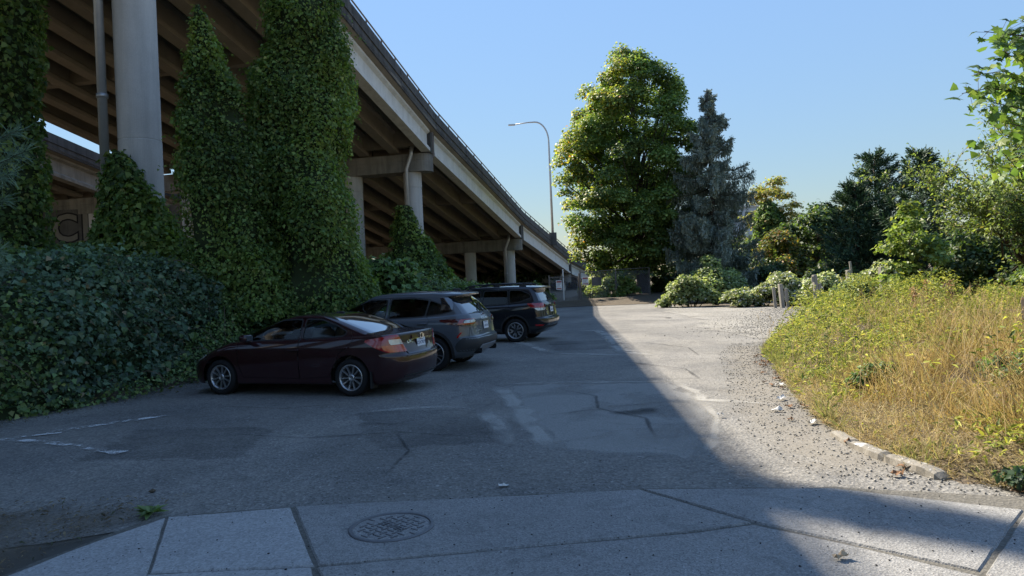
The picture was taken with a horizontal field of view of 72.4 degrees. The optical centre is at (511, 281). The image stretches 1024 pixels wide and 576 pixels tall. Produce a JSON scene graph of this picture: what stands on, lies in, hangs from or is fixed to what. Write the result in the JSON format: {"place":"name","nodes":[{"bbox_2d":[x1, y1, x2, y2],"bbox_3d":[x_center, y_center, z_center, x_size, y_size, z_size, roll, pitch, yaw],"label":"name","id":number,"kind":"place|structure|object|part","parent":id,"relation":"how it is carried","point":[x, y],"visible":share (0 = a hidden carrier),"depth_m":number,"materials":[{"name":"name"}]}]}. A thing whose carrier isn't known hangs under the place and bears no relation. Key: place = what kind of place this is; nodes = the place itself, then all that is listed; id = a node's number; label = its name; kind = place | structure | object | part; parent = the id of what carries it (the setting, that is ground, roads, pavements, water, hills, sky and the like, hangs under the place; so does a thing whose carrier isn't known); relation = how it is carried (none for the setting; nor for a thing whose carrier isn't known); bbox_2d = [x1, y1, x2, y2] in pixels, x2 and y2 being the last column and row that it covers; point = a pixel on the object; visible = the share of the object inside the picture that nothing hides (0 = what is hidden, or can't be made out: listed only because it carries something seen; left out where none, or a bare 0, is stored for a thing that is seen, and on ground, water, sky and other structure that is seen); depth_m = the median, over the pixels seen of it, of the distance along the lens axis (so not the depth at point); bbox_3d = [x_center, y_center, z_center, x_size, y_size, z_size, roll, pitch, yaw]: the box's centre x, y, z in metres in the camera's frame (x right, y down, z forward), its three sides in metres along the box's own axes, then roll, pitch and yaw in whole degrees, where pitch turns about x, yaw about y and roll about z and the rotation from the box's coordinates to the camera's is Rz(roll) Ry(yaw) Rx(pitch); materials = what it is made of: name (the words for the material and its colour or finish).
{"place":"outdoors","nodes":[
{"label":"outdoors","id":0,"kind":"place"},
{"bbox_2d":[0,344,876,513],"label":"road grit","id":1,"kind":"object","parent":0,"point":[427,416],"visible":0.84,"depth_m":9.53,"materials":[{"name":"grey gravel"}]},
{"bbox_2d":[0,303,1023,547],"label":"asphalt","id":2,"kind":"structure","parent":0,"point":[594,409],"depth_m":8.24,"materials":[{"name":"grey asphalt"}]},
{"bbox_2d":[196,311,437,395],"bbox_3d":[-3.630,1.262,12.847,4.518,1.395,2.070,-2,0,19],"label":"parked car","id":3,"kind":"object","parent":2,"relation":"on","point":[357,353],"visible":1,"depth_m":12.00,"materials":[{"name":"red metal"}]},
{"bbox_3d":[-4.210,1.174,12.251,1.323,1.008,0.331,-2,0,19],"label":"door","id":4,"kind":"part","parent":3,"relation":"part of","materials":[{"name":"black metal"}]},
{"bbox_3d":[-3.721,1.152,13.671,1.323,1.008,0.331,-2,0,19],"label":"door","id":5,"kind":"part","parent":3,"relation":"part of","materials":[{"name":"black metal"}]},
{"bbox_3d":[-3.125,1.126,11.850,1.049,1.007,0.274,-2,0,19],"label":"door","id":6,"kind":"part","parent":3,"relation":"part of","materials":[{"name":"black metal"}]},
{"bbox_3d":[-2.562,0.707,12.472,1.056,0.321,1.387,-2,0,19],"label":"rear window","id":7,"kind":"part","parent":3,"relation":"part of","materials":[{"name":"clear glass"}]},
{"bbox_2d":[295,288,496,370],"bbox_3d":[-2.667,1.067,15.739,4.564,1.700,2.270,-3,0,16],"label":"parked car","id":8,"kind":"object","parent":2,"relation":"on","point":[459,321],"visible":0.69,"depth_m":14.68,"materials":[{"name":"grey metal"}]},
{"bbox_3d":[-3.253,0.953,15.060,1.363,1.126,0.305,-2,0,16],"label":"door","id":9,"kind":"part","parent":8,"relation":"part of","materials":[{"name":"grey metal"}]},
{"bbox_3d":[-2.805,0.933,16.622,1.363,1.126,0.305,-2,0,16],"label":"door","id":10,"kind":"part","parent":8,"relation":"part of","materials":[{"name":"grey metal"}]},
{"bbox_3d":[-2.176,0.906,14.727,0.988,1.126,0.256,-2,0,16],"label":"door","id":11,"kind":"part","parent":8,"relation":"part of","materials":[{"name":"grey metal"}]},
{"bbox_3d":[-1.522,0.559,14.595,0.543,0.292,0.082,-2,0,16],"label":"window","id":12,"kind":"part","parent":8,"relation":"part of","materials":[{"name":"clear glass"}]},
{"bbox_3d":[-0.929,0.482,15.234,0.437,0.343,1.557,-2,0,16],"label":"rear window","id":13,"kind":"part","parent":8,"relation":"part of","materials":[{"name":"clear glass"}]},
{"bbox_2d":[426,283,558,341],"bbox_3d":[-0.905,0.962,21.788,4.626,1.757,2.270,-2,0,18],"label":"parked car","id":14,"kind":"object","parent":2,"relation":"on","point":[523,311],"visible":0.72,"depth_m":20.64,"materials":[{"name":"black metal"}]},
{"bbox_3d":[-1.515,0.872,21.123,1.403,1.136,0.246,-2,0,18],"label":"door","id":15,"kind":"part","parent":14,"relation":"part of","materials":[{"name":"black metal"}]},
{"bbox_3d":[-0.472,0.826,20.762,0.953,1.136,0.207,-2,0,18],"label":"door","id":16,"kind":"part","parent":14,"relation":"part of","materials":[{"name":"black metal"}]},
{"bbox_3d":[0.237,0.443,20.586,0.650,0.360,0.080,-2,0,18],"label":"window","id":17,"kind":"part","parent":14,"relation":"part of","materials":[{"name":"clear glass"}]},
{"bbox_3d":[0.957,0.380,21.176,0.257,0.355,1.527,-2,0,18],"label":"rear window","id":18,"kind":"part","parent":14,"relation":"part of","materials":[{"name":"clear glass"}]},
{"bbox_2d":[645,305,810,343],"bbox_3d":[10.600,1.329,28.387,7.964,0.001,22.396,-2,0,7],"label":"gravel","id":19,"kind":"structure","parent":2,"relation":"on","point":[712,313],"depth_m":27.62,"materials":[{"name":"grey gravel"}]},
{"bbox_2d":[719,341,1023,503],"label":"loose gravel","id":20,"kind":"structure","parent":2,"relation":"on","point":[908,481],"depth_m":8.23,"materials":[{"name":"grey gravel"}]},
{"bbox_2d":[888,468,904,475],"bbox_3d":[3.255,1.600,5.927,0.116,0.065,0.076,-3,0,-10],"label":"dead leaf","id":21,"kind":"object","parent":2,"relation":"on","point":[895,472],"visible":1,"depth_m":5.92,"materials":[{"name":"brown plant"}]},
{"bbox_2d":[0,487,1023,575],"bbox_3d":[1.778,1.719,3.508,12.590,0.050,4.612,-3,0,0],"label":"pavement","id":22,"kind":"structure","parent":0,"point":[892,527],"depth_m":4.78,"materials":[{"name":"concrete"}]},
{"bbox_2d":[0,512,89,554],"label":"dirt","id":23,"kind":"structure","parent":22,"relation":"on","point":[4,523],"depth_m":5.61,"materials":[{"name":"brown soil"}]},
{"bbox_2d":[0,381,206,571],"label":"leaf litter","id":24,"kind":"object","parent":23,"relation":"on","point":[107,518],"visible":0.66,"depth_m":5.78,"materials":[{"name":"brown plant"}]},
{"bbox_2d":[133,504,168,519],"bbox_3d":[-2.982,1.875,5.750,0.276,0.062,0.279,-3,0,30],"label":"weed","id":25,"kind":"object","parent":22,"relation":"on","point":[146,511],"visible":1,"depth_m":5.76,"materials":[{"name":"green plant"}]},
{"bbox_2d":[348,512,434,542],"bbox_3d":[-0.887,1.815,5.165,0.630,0.030,0.630,-3,0,0],"label":"manhole cover","id":26,"kind":"object","parent":22,"relation":"on","point":[401,528],"visible":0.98,"depth_m":5.14,"materials":[{"name":"metal"}]},
{"bbox_2d":[44,474,1021,575],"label":"grit","id":27,"kind":"object","parent":22,"relation":"on","point":[626,526],"visible":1,"depth_m":4.82,"materials":[{"name":"grey gravel"}]},
{"bbox_2d":[831,549,849,559],"bbox_3d":[1.994,1.644,4.242,0.103,0.052,0.055,-3,0,-23],"label":"dead leaf","id":28,"kind":"object","parent":22,"relation":"on","point":[842,552],"visible":1,"depth_m":4.23,"materials":[{"name":"beige plant"}]},
{"bbox_2d":[2,265,1023,493],"bbox_3d":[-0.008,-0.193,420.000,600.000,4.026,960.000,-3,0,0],"label":"ground","id":29,"kind":"structure","parent":0,"point":[653,297],"depth_m":8.23,"materials":[{"name":"brown soil"}]},
{"bbox_2d":[0,113,41,277],"bbox_3d":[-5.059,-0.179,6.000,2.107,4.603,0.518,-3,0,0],"label":"pine tree","id":30,"kind":"object","parent":29,"relation":"on","point":[9,157],"visible":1,"depth_m":6.01,"materials":[{"name":"green plant"}]},
{"bbox_2d":[0,240,198,257],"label":"ground ivy","id":31,"kind":"object","parent":29,"relation":"on","point":[16,246],"visible":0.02,"depth_m":18.62,"materials":[{"name":"green plant"}]},
{"bbox_2d":[42,205,182,248],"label":"retaining wall","id":32,"kind":"structure","parent":29,"relation":"on","point":[73,226],"depth_m":50.00,"materials":[{"name":"concrete"}]},
{"bbox_2d":[34,127,372,260],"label":"viaduct","id":33,"kind":"object","parent":29,"relation":"on","point":[75,169],"visible":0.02,"depth_m":47.83,"materials":[{"name":"concrete"}]},
{"bbox_2d":[157,4,303,322],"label":"ivy tower","id":34,"kind":"structure","parent":29,"relation":"on","point":[232,237],"depth_m":17.14,"materials":[{"name":"green plant"}]},
{"bbox_2d":[0,237,499,420],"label":"ivy bank","id":35,"kind":"structure","parent":29,"relation":"on","point":[79,325],"depth_m":13.19,"materials":[{"name":"green plant"}]},
{"bbox_2d":[31,0,591,290],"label":"concrete viaduct","id":36,"kind":"object","parent":29,"relation":"on","point":[112,74],"visible":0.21,"depth_m":39.17,"materials":[{"name":"concrete"}]},
{"bbox_2d":[0,0,59,250],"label":"ivy column","id":37,"kind":"structure","parent":36,"relation":"attached to","point":[21,67],"depth_m":20.65,"materials":[{"name":"green plant"}]},
{"bbox_2d":[84,149,186,267],"bbox_3d":[-10.419,-1.522,19.419,3.751,4.414,2.792,-3,0,0],"label":"ivy mound","id":38,"kind":"object","parent":36,"relation":"attached to","point":[132,210],"visible":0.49,"depth_m":18.98,"materials":[{"name":"green plant"}]},
{"bbox_2d":[383,205,458,281],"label":"ivy mound","id":39,"kind":"object","parent":36,"relation":"attached to","point":[410,241],"visible":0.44,"depth_m":43.44,"materials":[{"name":"green plant"}]},
{"bbox_2d":[508,121,556,244],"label":"street lamp","id":40,"kind":"object","parent":36,"relation":"on","point":[553,234],"visible":0.95,"depth_m":81.89,"materials":[{"name":"metal"}]},
{"bbox_2d":[238,0,388,334],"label":"ivy tower","id":41,"kind":"structure","parent":29,"relation":"on","point":[300,94],"depth_m":18.05,"materials":[{"name":"green plant"}]},
{"bbox_2d":[356,253,438,304],"bbox_3d":[-4.337,0.261,24.333,4.259,2.513,2.959,-3,0,0],"label":"knotweed","id":42,"kind":"object","parent":29,"relation":"on","point":[396,277],"visible":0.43,"depth_m":23.81,"materials":[{"name":"green plant"}]},
{"bbox_2d":[434,282,477,290],"bbox_3d":[-2.732,0.847,33.439,4.162,1.611,3.299,-3,0,0],"label":"shrub","id":43,"kind":"object","parent":29,"relation":"on","point":[465,286],"visible":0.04,"depth_m":32.66,"materials":[{"name":"green plant"}]},
{"bbox_2d":[530,280,556,300],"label":"shrub","id":44,"kind":"object","parent":29,"relation":"on","point":[552,296],"visible":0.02,"depth_m":43.11,"materials":[{"name":"green plant"}]},
{"bbox_2d":[562,269,564,299],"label":"white post","id":45,"kind":"object","parent":29,"relation":"on","point":[563,284],"visible":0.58,"depth_m":48.47,"materials":[{"name":"metal"}]},
{"bbox_2d":[548,273,580,300],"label":"chain link gate","id":46,"kind":"structure","parent":29,"relation":"on","point":[579,291],"depth_m":47.58,"materials":[{"name":"metal"}]},
{"bbox_2d":[556,280,561,289],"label":"notice","id":47,"kind":"object","parent":46,"relation":"attached to","point":[558,284],"visible":1,"depth_m":47.15,"materials":[{"name":"white metal"}]},
{"bbox_2d":[577,267,636,293],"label":"shrub","id":48,"kind":"object","parent":29,"relation":"on","point":[590,281],"visible":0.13,"depth_m":56.84,"materials":[{"name":"green plant"}]},
{"bbox_2d":[582,274,641,298],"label":"shrub","id":49,"kind":"object","parent":29,"relation":"on","point":[625,284],"visible":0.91,"depth_m":49.30,"materials":[{"name":"green plant"}]},
{"bbox_2d":[579,267,650,298],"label":"chain link fence","id":50,"kind":"object","parent":29,"relation":"on","point":[615,278],"visible":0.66,"depth_m":49.21,"materials":[{"name":"metal"}]},
{"bbox_2d":[582,277,588,284],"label":"notice","id":51,"kind":"object","parent":50,"relation":"attached to","point":[585,281],"visible":1,"depth_m":47.99,"materials":[{"name":"white metal"}]},
{"bbox_2d":[591,277,601,285],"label":"board","id":52,"kind":"object","parent":50,"relation":"attached to","point":[596,281],"visible":1,"depth_m":48.24,"materials":[{"name":"metal"}]},
{"bbox_2d":[547,42,707,293],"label":"maple tree","id":53,"kind":"object","parent":29,"relation":"on","point":[601,121],"visible":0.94,"depth_m":51.50,"materials":[{"name":"green plant"}]},
{"bbox_2d":[650,267,682,292],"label":"shrub","id":54,"kind":"object","parent":29,"relation":"on","point":[662,281],"visible":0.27,"depth_m":55.12,"materials":[{"name":"green plant"}]},
{"bbox_2d":[654,274,723,307],"bbox_3d":[9.641,0.520,38.185,4.021,1.976,2.749,-3,0,0],"label":"bramble mound","id":55,"kind":"object","parent":29,"relation":"on","point":[683,287],"visible":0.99,"depth_m":37.56,"materials":[{"name":"green plant"}]},
{"bbox_2d":[464,218,962,289],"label":"wood","id":56,"kind":"object","parent":29,"relation":"on","point":[520,278],"visible":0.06,"depth_m":92.92,"materials":[{"name":"green plant"}]},
{"bbox_2d":[663,88,765,290],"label":"spruce tree","id":57,"kind":"object","parent":29,"relation":"on","point":[702,233],"visible":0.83,"depth_m":48.20,"materials":[{"name":"green plant"}]},
{"bbox_2d":[686,254,752,298],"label":"bramble mound","id":58,"kind":"object","parent":29,"relation":"on","point":[716,275],"visible":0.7,"depth_m":41.83,"materials":[{"name":"green plant"}]},
{"bbox_2d":[717,205,758,241],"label":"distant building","id":59,"kind":"structure","parent":29,"relation":"on","point":[745,213],"depth_m":146.00,"materials":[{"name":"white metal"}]},
{"bbox_2d":[719,286,765,306],"bbox_3d":[11.717,0.850,35.533,2.226,1.217,2.067,-3,0,-32],"label":"clematis mound","id":60,"kind":"object","parent":29,"relation":"on","point":[743,297],"visible":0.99,"depth_m":34.97,"materials":[{"name":"green plant"}]},
{"bbox_2d":[737,260,787,289],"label":"shrub","id":61,"kind":"object","parent":29,"relation":"on","point":[765,271],"visible":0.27,"depth_m":47.45,"materials":[{"name":"green plant"}]},
{"bbox_2d":[749,199,787,269],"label":"ivy covered tree","id":62,"kind":"object","parent":29,"relation":"on","point":[765,209],"visible":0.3,"depth_m":68.17,"materials":[{"name":"green plant"}]},
{"bbox_2d":[738,175,803,230],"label":"ash tree","id":63,"kind":"object","parent":29,"relation":"on","point":[775,192],"visible":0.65,"depth_m":69.18,"materials":[{"name":"green plant"}]},
{"bbox_2d":[745,271,813,306],"bbox_3d":[13.711,0.381,35.209,3.616,1.899,3.006,-2,0,39],"label":"clematis mound","id":64,"kind":"object","parent":29,"relation":"on","point":[790,282],"visible":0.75,"depth_m":34.79,"materials":[{"name":"green plant"}]},
{"bbox_2d":[772,284,789,307],"bbox_3d":[12.698,0.793,32.971,0.835,1.357,0.215,-2,0,-8],"label":"wooden post","id":65,"kind":"object","parent":29,"relation":"on","point":[782,294],"visible":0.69,"depth_m":32.96,"materials":[{"name":"grey wood"}]},
{"bbox_2d":[751,227,817,277],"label":"broadleaf tree","id":66,"kind":"object","parent":29,"relation":"on","point":[780,237],"visible":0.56,"depth_m":57.30,"materials":[{"name":"green plant"}]},
{"bbox_2d":[758,201,872,277],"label":"broadleaf tree","id":67,"kind":"object","parent":29,"relation":"on","point":[818,216],"visible":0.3,"depth_m":59.12,"materials":[{"name":"green plant"}]},
{"bbox_2d":[811,275,821,305],"bbox_3d":[13.938,0.553,31.992,0.550,1.725,0.185,-2,0,-8],"label":"wooden post","id":68,"kind":"object","parent":29,"relation":"on","point":[814,280],"visible":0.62,"depth_m":31.91,"materials":[{"name":"grey wood"}]},
{"bbox_2d":[789,269,846,304],"bbox_3d":[14.926,0.346,33.855,2.949,1.859,2.463,-2,0,-29],"label":"clematis mound","id":69,"kind":"object","parent":29,"relation":"on","point":[828,280],"visible":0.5,"depth_m":33.41,"materials":[{"name":"green plant"}]},
{"bbox_2d":[801,259,840,281],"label":"shrub","id":70,"kind":"object","parent":29,"relation":"on","point":[809,272],"visible":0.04,"depth_m":52.09,"materials":[{"name":"green plant"}]},
{"bbox_2d":[808,265,863,282],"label":"shrub","id":71,"kind":"object","parent":29,"relation":"on","point":[843,269],"visible":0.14,"depth_m":41.50,"materials":[{"name":"green plant"}]},
{"bbox_2d":[801,204,871,263],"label":"broadleaf tree","id":72,"kind":"object","parent":29,"relation":"on","point":[840,208],"depth_m":65.98,"materials":[{"name":"green plant"}]},
{"bbox_2d":[840,261,852,279],"bbox_3d":[14.016,0.197,29.208,0.508,2.062,0.230,-2,0,-8],"label":"wooden post","id":73,"kind":"object","parent":29,"relation":"on","point":[850,270],"visible":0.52,"depth_m":29.15,"materials":[{"name":"grey wood"}]},
{"bbox_2d":[808,177,897,274],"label":"cypress tree","id":74,"kind":"object","parent":29,"relation":"on","point":[842,243],"visible":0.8,"depth_m":43.48,"materials":[{"name":"green plant"}]},
{"bbox_2d":[825,272,883,305],"bbox_3d":[12.731,0.355,26.217,2.190,1.436,1.954,-3,0,-37],"label":"shrub","id":75,"kind":"object","parent":29,"relation":"on","point":[866,293],"visible":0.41,"depth_m":25.82,"materials":[{"name":"green plant"}]},
{"bbox_2d":[823,145,919,269],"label":"cypress tree","id":76,"kind":"object","parent":29,"relation":"on","point":[874,164],"visible":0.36,"depth_m":44.17,"materials":[{"name":"green plant"}]},
{"bbox_2d":[844,360,906,388],"bbox_3d":[4.681,1.219,8.951,0.719,0.457,0.664,-2,0,37],"label":"weed","id":77,"kind":"object","parent":29,"relation":"on","point":[856,373],"visible":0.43,"depth_m":8.85,"materials":[{"name":"green plant"}]},
{"bbox_2d":[758,326,1002,464],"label":"grass tufts","id":78,"kind":"object","parent":29,"relation":"on","point":[773,358],"visible":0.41,"depth_m":9.19,"materials":[{"name":"green plant"}]},
{"bbox_2d":[861,258,899,301],"bbox_3d":[14.941,-0.029,28.357,2.400,1.807,2.460,-2,0,-42],"label":"clematis mound","id":79,"kind":"object","parent":29,"relation":"on","point":[872,272],"visible":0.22,"depth_m":27.98,"materials":[{"name":"green plant"}]},
{"bbox_2d":[878,267,889,299],"bbox_3d":[14.260,0.256,26.782,0.332,1.624,0.215,-2,0,-8],"label":"wooden post","id":80,"kind":"object","parent":29,"relation":"on","point":[880,269],"visible":0.38,"depth_m":26.72,"materials":[{"name":"grey wood"}]},
{"bbox_2d":[830,430,950,480],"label":"kerb","id":81,"kind":"structure","parent":29,"relation":"on","point":[915,466],"depth_m":6.30,"materials":[{"name":"concrete"}]},
{"bbox_2d":[758,280,1023,473],"bbox_3d":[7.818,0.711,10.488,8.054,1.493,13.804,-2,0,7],"label":"dry stalks","id":82,"kind":"object","parent":29,"relation":"on","point":[952,324],"visible":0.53,"depth_m":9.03,"materials":[{"name":"plant"}]},
{"bbox_2d":[757,281,1023,399],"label":"seed heads","id":83,"kind":"object","parent":82,"relation":"attached to","point":[1008,288],"visible":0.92,"depth_m":9.71,"materials":[{"name":"plant"}]},
{"bbox_2d":[761,268,1023,474],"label":"ground cover","id":84,"kind":"object","parent":29,"relation":"on","point":[816,307],"visible":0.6,"depth_m":13.55,"materials":[{"name":"green plant"}]},
{"bbox_2d":[769,346,1023,487],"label":"straw","id":85,"kind":"object","parent":29,"relation":"on","point":[851,432],"visible":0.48,"depth_m":7.06,"materials":[{"name":"beige plant"}]},
{"bbox_2d":[872,198,954,300],"bbox_3d":[14.343,-1.009,24.963,2.530,3.965,2.562,-3,0,0],"label":"maple sapling","id":86,"kind":"object","parent":29,"relation":"on","point":[923,245],"visible":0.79,"depth_m":24.78,"materials":[{"name":"green plant"}]},
{"bbox_2d":[909,286,920,311],"bbox_3d":[9.317,0.469,16.193,0.266,0.748,0.264,-3,0,38],"label":"dry flower spike","id":87,"kind":"object","parent":29,"relation":"on","point":[914,294],"visible":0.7,"depth_m":16.19,"materials":[{"name":"brown plant"}]},
{"bbox_2d":[864,147,978,276],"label":"cypress tree","id":88,"kind":"object","parent":29,"relation":"on","point":[925,156],"visible":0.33,"depth_m":40.98,"materials":[{"name":"green plant"}]},
{"bbox_2d":[918,279,931,302],"bbox_3d":[9.701,0.379,16.378,0.292,0.911,0.260,-2,0,-39],"label":"dry flower spike","id":89,"kind":"object","parent":29,"relation":"on","point":[925,289],"visible":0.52,"depth_m":16.39,"materials":[{"name":"brown plant"}]},
{"bbox_2d":[852,78,1023,291],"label":"fine leaved tree","id":90,"kind":"object","parent":29,"relation":"on","point":[997,194],"visible":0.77,"depth_m":15.04,"materials":[{"name":"green plant"}]},
{"bbox_2d":[942,279,953,307],"bbox_3d":[10.166,0.360,16.303,0.307,0.941,0.238,-3,0,0],"label":"dry flower spike","id":91,"kind":"object","parent":29,"relation":"on","point":[948,288],"visible":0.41,"depth_m":16.30,"materials":[{"name":"brown plant"}]},
{"bbox_2d":[920,220,1016,298],"bbox_3d":[18.617,-0.733,27.019,5.313,3.641,4.942,-3,0,44],"label":"understorey tree","id":92,"kind":"object","parent":29,"relation":"on","point":[958,257],"visible":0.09,"depth_m":26.96,"materials":[{"name":"green plant"}]},
{"bbox_2d":[928,222,1009,298],"bbox_3d":[15.884,-0.573,24.059,2.861,2.959,2.555,-3,0,0],"label":"maple sapling","id":93,"kind":"object","parent":29,"relation":"on","point":[979,254],"visible":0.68,"depth_m":23.63,"materials":[{"name":"green plant"}]},
{"bbox_2d":[946,16,1023,185],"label":"maple tree","id":94,"kind":"object","parent":29,"relation":"on","point":[1013,94],"visible":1,"depth_m":8.22,"materials":[{"name":"green plant"}]},
{"bbox_2d":[974,347,1023,384],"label":"weed","id":95,"kind":"object","parent":29,"relation":"on","point":[1002,363],"visible":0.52,"depth_m":7.73,"materials":[{"name":"green plant"}]},
{"bbox_2d":[974,247,1023,299],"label":"understorey tree","id":96,"kind":"object","parent":29,"relation":"on","point":[1010,272],"visible":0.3,"depth_m":22.62,"materials":[{"name":"green plant"}]},
{"bbox_2d":[986,183,1023,270],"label":"fine leaved tree","id":97,"kind":"object","parent":29,"relation":"on","point":[1015,223],"visible":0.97,"depth_m":13.88,"materials":[{"name":"green plant"}]},
{"bbox_2d":[990,465,1023,491],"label":"weed","id":98,"kind":"object","parent":29,"relation":"on","point":[1014,476],"visible":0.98,"depth_m":5.39,"materials":[{"name":"green plant"}]},
{"bbox_2d":[1003,267,1023,290],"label":"shrub","id":99,"kind":"object","parent":29,"relation":"on","point":[1012,279],"visible":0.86,"depth_m":21.02,"materials":[{"name":"green plant"}]},
{"bbox_2d":[1021,297,1023,319],"bbox_3d":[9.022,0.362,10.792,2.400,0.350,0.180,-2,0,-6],"label":"wooden post","id":100,"kind":"object","parent":29,"relation":"on","point":[1022,305],"visible":0.91,"depth_m":10.72,"materials":[{"name":"brown wood"}]},
{"bbox_2d":[37,0,1023,275],"label":"sky","id":101,"kind":"structure","parent":0,"point":[805,87],"materials":[{"name":"blue"}]},
{"bbox_2d":[556,303,649,307],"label":"earth bank","id":102,"kind":"structure","parent":0,"point":[613,304],"depth_m":44.85,"materials":[{"name":"brown soil"}]}
]}

